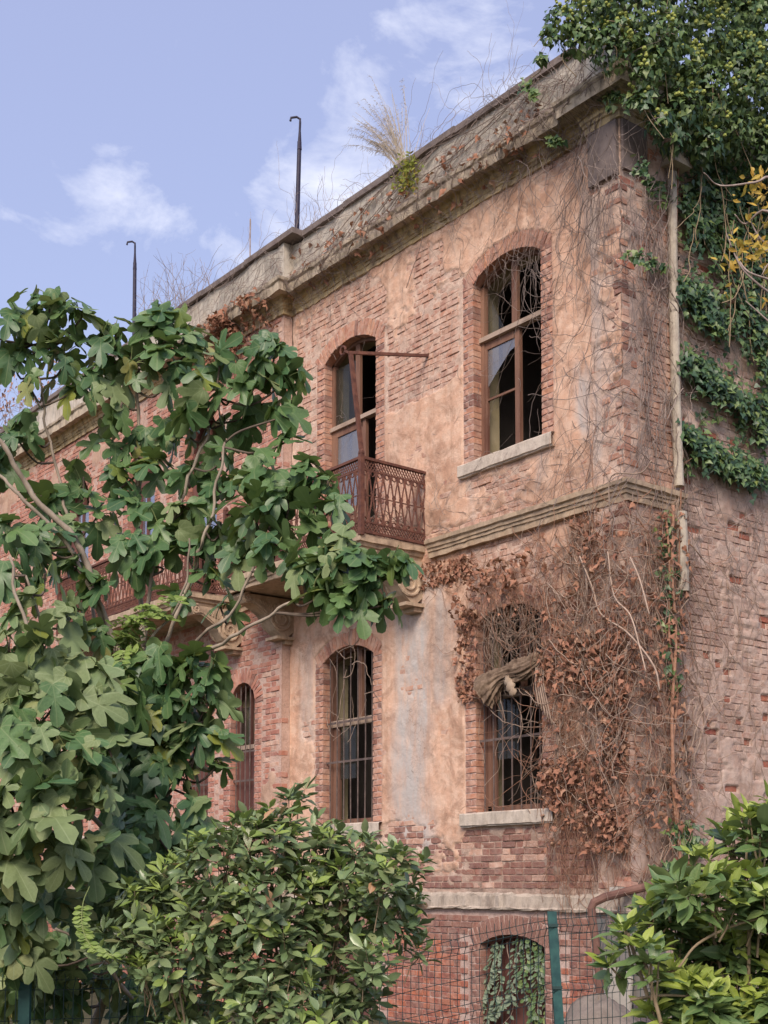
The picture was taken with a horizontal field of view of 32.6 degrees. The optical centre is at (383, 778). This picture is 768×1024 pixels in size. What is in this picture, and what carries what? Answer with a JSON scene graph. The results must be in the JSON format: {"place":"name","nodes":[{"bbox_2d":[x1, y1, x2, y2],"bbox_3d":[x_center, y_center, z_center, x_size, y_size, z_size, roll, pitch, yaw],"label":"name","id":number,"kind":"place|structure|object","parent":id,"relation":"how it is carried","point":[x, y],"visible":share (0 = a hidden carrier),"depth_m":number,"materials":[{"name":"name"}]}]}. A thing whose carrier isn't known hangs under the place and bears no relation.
{"place":"outdoors","nodes":[
{"label":"outdoors","id":0,"kind":"place"},
{"bbox_2d":[10,985,495,1023],"bbox_3d":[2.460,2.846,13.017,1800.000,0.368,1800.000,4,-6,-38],"label":"ground","id":1,"kind":"structure","parent":0,"point":[93,999],"depth_m":16.51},
{"bbox_2d":[0,284,423,1023],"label":"fig tree","id":2,"kind":"object","parent":1,"relation":"on","point":[46,774],"visible":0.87,"depth_m":6.78,"materials":[{"name":"green plant"}]},
{"bbox_2d":[72,886,121,960],"bbox_3d":[-1.198,0.605,5.477,0.209,0.311,0.042,0,-5,-3],"label":"hanging sprig","id":3,"kind":"object","parent":2,"relation":"hanging from","point":[91,945],"visible":1,"depth_m":5.46,"materials":[{"name":"green plant"}]},
{"bbox_2d":[66,664,185,942],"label":"fig leaves","id":4,"kind":"object","parent":2,"relation":"attached to","point":[133,788],"visible":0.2,"depth_m":6.66,"materials":[{"name":"green plant"}]},
{"bbox_2d":[84,594,188,677],"bbox_3d":[-1.286,-0.725,6.836,0.583,0.453,0.353,-1,-5,18],"label":"feathery seedling","id":5,"kind":"object","parent":2,"relation":"attached to","point":[122,639],"visible":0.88,"depth_m":6.82,"materials":[{"name":"green plant"}]},
{"bbox_2d":[83,776,442,1023],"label":"evergreen bush","id":6,"kind":"object","parent":1,"relation":"on","point":[241,990],"visible":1,"depth_m":5.58,"materials":[{"name":"green plant"}]},
{"bbox_2d":[0,906,757,1023],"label":"wire fence","id":7,"kind":"object","parent":1,"relation":"on","point":[24,1001],"visible":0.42,"depth_m":8.49,"materials":[{"name":"teal metal"}]},
{"bbox_2d":[0,24,767,1023],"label":"brick building","id":8,"kind":"structure","parent":1,"relation":"on","point":[408,766],"depth_m":15.41,"materials":[{"name":"brick"}]},
{"bbox_2d":[0,360,60,428],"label":"roof twigs","id":9,"kind":"object","parent":8,"relation":"on","point":[7,406],"visible":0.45,"depth_m":26.86,"materials":[{"name":"brown plant"}]},
{"bbox_2d":[71,480,88,615],"bbox_3d":[-5.304,-3.799,23.622,0.320,3.181,1.100,4,-6,-38],"label":"window","id":10,"kind":"structure","parent":8,"relation":"in","point":[80,518],"depth_m":23.78,"materials":[{"name":"red wood"}]},
{"bbox_2d":[126,241,136,334],"bbox_3d":[-4.375,-8.078,22.728,0.215,2.573,0.090,-1,-5,17],"label":"iron rod","id":11,"kind":"object","parent":8,"relation":"on","point":[134,286],"visible":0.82,"depth_m":22.74,"materials":[{"name":"black metal"}]},
{"bbox_2d":[134,468,151,603],"bbox_3d":[-3.789,-3.900,21.699,0.320,3.081,1.040,4,-6,-38],"label":"window","id":12,"kind":"structure","parent":8,"relation":"in","point":[143,526],"depth_m":21.81,"materials":[{"name":"red wood"}]},
{"bbox_2d":[161,257,209,304],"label":"roof twigs","id":13,"kind":"object","parent":8,"relation":"on","point":[183,298],"visible":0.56,"depth_m":21.02,"materials":[{"name":"brown plant"}]},
{"bbox_2d":[134,249,237,313],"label":"roof twigs","id":14,"kind":"object","parent":8,"relation":"on","point":[168,284],"visible":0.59,"depth_m":21.57,"materials":[{"name":"brown plant"}]},
{"bbox_2d":[191,696,207,815],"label":"window","id":15,"kind":"structure","parent":8,"relation":"in","point":[203,785],"depth_m":19.80,"materials":[{"name":"red wood"}]},
{"bbox_2d":[191,419,215,593],"bbox_3d":[-2.589,-4.019,20.179,0.320,3.081,1.040,4,-6,-38],"label":"window","id":16,"kind":"structure","parent":8,"relation":"in","point":[212,432],"depth_m":20.47,"materials":[{"name":"red wood"}]},
{"bbox_2d":[218,683,280,834],"bbox_3d":[-1.892,-0.264,18.845,0.506,2.246,1.070,4,-6,-38],"label":"window","id":17,"kind":"structure","parent":8,"relation":"in","point":[244,782],"depth_m":18.89,"materials":[{"name":"red wood"}]},
{"bbox_2d":[249,219,250,255],"bbox_3d":[-2.017,-7.739,19.751,0.022,1.431,0.029,4,-6,-38],"label":"iron rod","id":18,"kind":"object","parent":8,"relation":"on","point":[250,240],"visible":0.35,"depth_m":19.77,"materials":[{"name":"brown metal"}]},
{"bbox_2d":[289,116,301,228],"bbox_3d":[-1.275,-8.313,18.779,0.162,2.425,0.156,4,-6,-38],"label":"iron rod","id":19,"kind":"object","parent":8,"relation":"on","point":[298,173],"visible":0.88,"depth_m":18.79,"materials":[{"name":"black metal"}]},
{"bbox_2d":[276,176,322,235],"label":"roof twigs","id":20,"kind":"object","parent":8,"relation":"on","point":[303,208],"visible":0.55,"depth_m":18.48,"materials":[{"name":"brown plant"}]},
{"bbox_2d":[282,187,318,225],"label":"roof twigs","id":21,"kind":"object","parent":8,"relation":"on","point":[309,209],"visible":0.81,"depth_m":18.76,"materials":[{"name":"brown plant"}]},
{"bbox_2d":[309,645,379,837],"bbox_3d":[-0.341,-0.492,17.126,0.509,2.511,1.510,4,-6,-38],"label":"window","id":22,"kind":"structure","parent":8,"relation":"in","point":[338,798],"depth_m":17.33,"materials":[{"name":"brown wood"}]},
{"bbox_2d":[328,936,368,1014],"bbox_3d":[-0.376,2.499,16.901,0.098,1.169,1.050,4,-6,-38],"label":"window","id":23,"kind":"structure","parent":8,"relation":"in","point":[350,957],"depth_m":17.05,"materials":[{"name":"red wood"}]},
{"bbox_2d":[325,156,377,210],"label":"roof twigs","id":24,"kind":"object","parent":8,"relation":"on","point":[351,185],"visible":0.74,"depth_m":17.44,"materials":[{"name":"plant"}]},
{"bbox_2d":[330,337,375,534],"bbox_3d":[-0.254,-4.269,17.453,0.335,3.151,1.230,4,-6,-38],"label":"balcony door","id":25,"kind":"structure","parent":8,"relation":"in","point":[341,368],"depth_m":17.66,"materials":[{"name":"brown wood"}]},
{"bbox_2d":[350,499,422,543],"bbox_3d":[-0.123,-3.067,15.772,0.824,0.419,1.251,-3,-6,37],"label":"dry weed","id":26,"kind":"object","parent":8,"relation":"on","point":[389,521],"visible":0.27,"depth_m":15.81,"materials":[{"name":"brown plant"}]},
{"bbox_2d":[390,151,423,194],"bbox_3d":[0.283,-7.524,16.438,0.259,0.804,0.920,2,-5,-28],"label":"parapet weed","id":27,"kind":"object","parent":8,"relation":"on","point":[405,173],"visible":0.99,"depth_m":16.38,"materials":[{"name":"green plant"}]},
{"bbox_2d":[410,120,430,151],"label":"roof twigs","id":28,"kind":"object","parent":8,"relation":"on","point":[422,137],"visible":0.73,"depth_m":16.50,"materials":[{"name":"brown plant"}]},
{"bbox_2d":[143,0,767,667],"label":"bare creeper","id":29,"kind":"object","parent":8,"relation":"on","point":[219,320],"visible":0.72,"depth_m":14.37,"materials":[{"name":"brown plant"}]},
{"bbox_2d":[457,250,554,479],"bbox_3d":[1.532,-4.797,15.081,0.505,2.492,1.540,4,-6,-38],"label":"window","id":30,"kind":"structure","parent":8,"relation":"in","point":[490,341],"depth_m":15.29,"materials":[{"name":"brown wood"}]},
{"bbox_2d":[459,604,553,827],"bbox_3d":[1.522,-0.718,14.772,0.505,2.511,1.490,4,-6,-38],"label":"window","id":31,"kind":"structure","parent":8,"relation":"in","point":[518,815],"depth_m":14.86,"materials":[{"name":"brown wood"}]},
{"bbox_2d":[473,652,552,724],"bbox_3d":[1.434,-0.944,14.502,0.225,0.821,1.269,4,-6,-38],"label":"vine stump","id":32,"kind":"object","parent":8,"relation":"attached to","point":[488,685],"visible":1,"depth_m":14.48,"materials":[{"name":"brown wood"}]},
{"bbox_2d":[482,938,544,1023],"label":"ivy","id":33,"kind":"object","parent":8,"relation":"attached to","point":[534,1018],"depth_m":14.37,"materials":[{"name":"green plant"}]},
{"bbox_2d":[488,935,545,1023],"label":"window","id":34,"kind":"structure","parent":8,"relation":"in","point":[504,1016],"depth_m":14.65,"materials":[{"name":"black wood"}]},
{"bbox_2d":[315,168,767,969],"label":"dry creeper","id":35,"kind":"object","parent":8,"relation":"attached to","point":[589,680],"visible":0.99,"depth_m":13.58,"materials":[{"name":"brown plant"}]},
{"bbox_2d":[609,887,624,890],"bbox_3d":[2.369,1.107,13.107,0.100,0.066,0.211,4,-6,-44],"label":"loose brick","id":36,"kind":"object","parent":8,"relation":"on","point":[611,888],"visible":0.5,"depth_m":13.11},
{"bbox_2d":[615,880,637,886],"bbox_3d":[2.412,1.048,13.057,0.100,0.080,0.211,4,-6,-44],"label":"loose brick","id":37,"kind":"object","parent":36,"relation":"on","point":[626,883],"visible":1,"depth_m":13.01,"materials":[{"name":"brick"}]},
{"bbox_2d":[597,919,665,1004],"bbox_3d":[2.451,1.803,12.907,0.070,0.830,0.910,4,-6,-38],"label":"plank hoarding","id":38,"kind":"object","parent":8,"relation":"attached to","point":[636,992],"visible":0.07,"depth_m":12.96,"materials":[{"name":"wood"}]},
{"bbox_2d":[517,0,767,871],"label":"ivy","id":39,"kind":"object","parent":8,"relation":"attached to","point":[737,46],"visible":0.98,"depth_m":14.05,"materials":[{"name":"green plant"}]},
{"bbox_2d":[564,993,637,1023],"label":"boulder","id":40,"kind":"object","parent":1,"relation":"on","point":[600,1003],"visible":0.81,"depth_m":12.21,"materials":[{"name":"grey stone"}]},
{"bbox_2d":[603,964,632,1011],"bbox_3d":[2.268,2.248,12.887,0.110,0.850,0.400,4,-6,-38],"label":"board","id":41,"kind":"object","parent":1,"relation":"on","point":[619,997],"visible":0.22,"depth_m":12.84,"materials":[{"name":"beige wood"}]},
{"bbox_2d":[585,780,767,1023],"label":"laurel bush","id":42,"kind":"object","parent":1,"relation":"on","point":[713,946],"visible":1,"depth_m":3.46,"materials":[{"name":"green plant"}]},
{"bbox_2d":[704,165,767,321],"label":"yellow leaved tree","id":43,"kind":"object","parent":1,"relation":"on","point":[758,183],"visible":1,"depth_m":9.52,"materials":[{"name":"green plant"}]},
{"bbox_2d":[0,0,767,429],"label":"sky","id":44,"kind":"structure","parent":0,"point":[157,125],"materials":[{"name":"blue"}]},
{"bbox_2d":[344,74,429,164],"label":"plume grass","id":45,"kind":"object","parent":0,"point":[388,148],"depth_m":16.93,"materials":[{"name":"plant"}]}
]}

